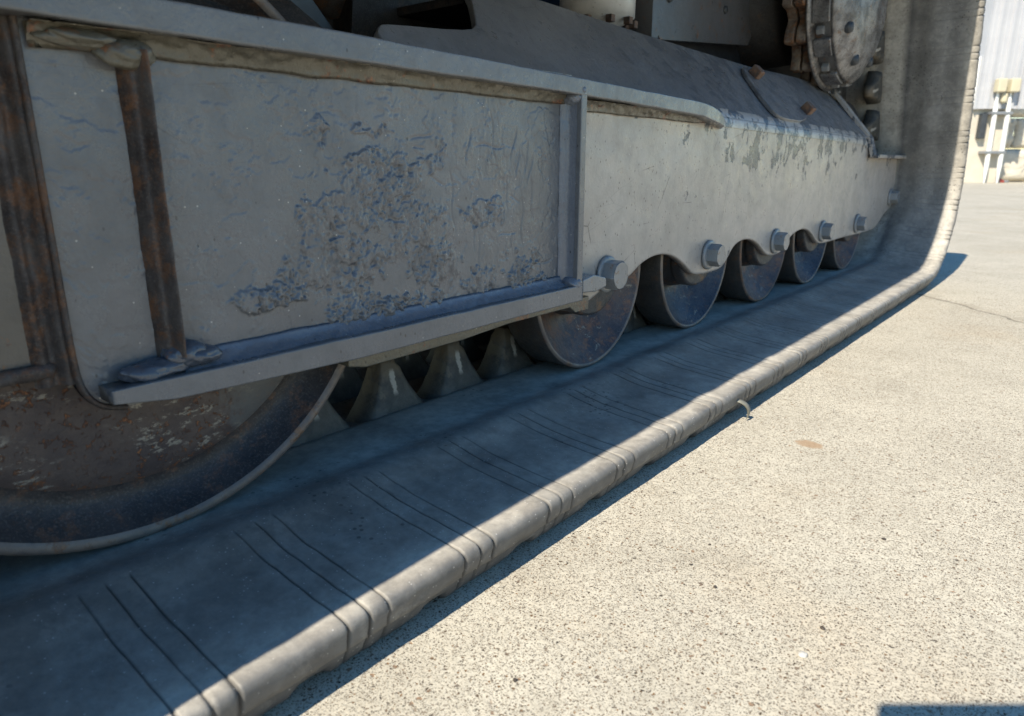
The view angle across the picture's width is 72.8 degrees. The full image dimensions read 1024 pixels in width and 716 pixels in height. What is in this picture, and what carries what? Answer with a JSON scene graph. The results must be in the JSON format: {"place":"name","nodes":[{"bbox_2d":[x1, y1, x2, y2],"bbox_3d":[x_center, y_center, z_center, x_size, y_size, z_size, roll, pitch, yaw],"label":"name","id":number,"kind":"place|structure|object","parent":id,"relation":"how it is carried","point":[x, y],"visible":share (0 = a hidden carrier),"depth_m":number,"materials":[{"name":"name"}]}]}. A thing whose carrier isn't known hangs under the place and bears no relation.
{"place":"outdoors","nodes":[
{"label":"outdoors","id":0,"kind":"place"},
{"bbox_2d":[262,182,1023,715],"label":"ground","id":1,"kind":"structure","parent":0,"point":[794,498],"depth_m":0.47,"materials":[{"name":"concrete"}]},
{"bbox_2d":[0,0,985,715],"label":"tracked loader","id":2,"kind":"object","parent":1,"relation":"on","point":[334,334],"visible":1,"depth_m":0.48,"materials":[{"name":"metal"}]},
{"bbox_2d":[798,651,807,657],"bbox_3d":[0.159,0.163,0.381,0.006,0.003,0.005,-5,16,-17],"label":"pebble","id":3,"kind":"object","parent":1,"relation":"on","point":[802,654],"visible":1,"depth_m":0.38,"materials":[{"name":"white stone"}]},
{"bbox_2d":[999,178,1008,182],"bbox_3d":[7.025,-2.586,10.055,0.270,0.095,0.120,0,16,0],"label":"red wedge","id":4,"kind":"object","parent":1,"relation":"on","point":[1003,181],"visible":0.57,"depth_m":10.01,"materials":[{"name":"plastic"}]},
{"bbox_2d":[1000,109,1023,181],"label":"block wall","id":5,"kind":"structure","parent":1,"relation":"on","point":[1012,169],"depth_m":10.26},
{"bbox_2d":[963,0,1023,182],"bbox_3d":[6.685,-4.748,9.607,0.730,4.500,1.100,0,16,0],"label":"warehouse","id":6,"kind":"structure","parent":0,"point":[999,94],"depth_m":9.45,"materials":[{"name":"metal"}]}
]}

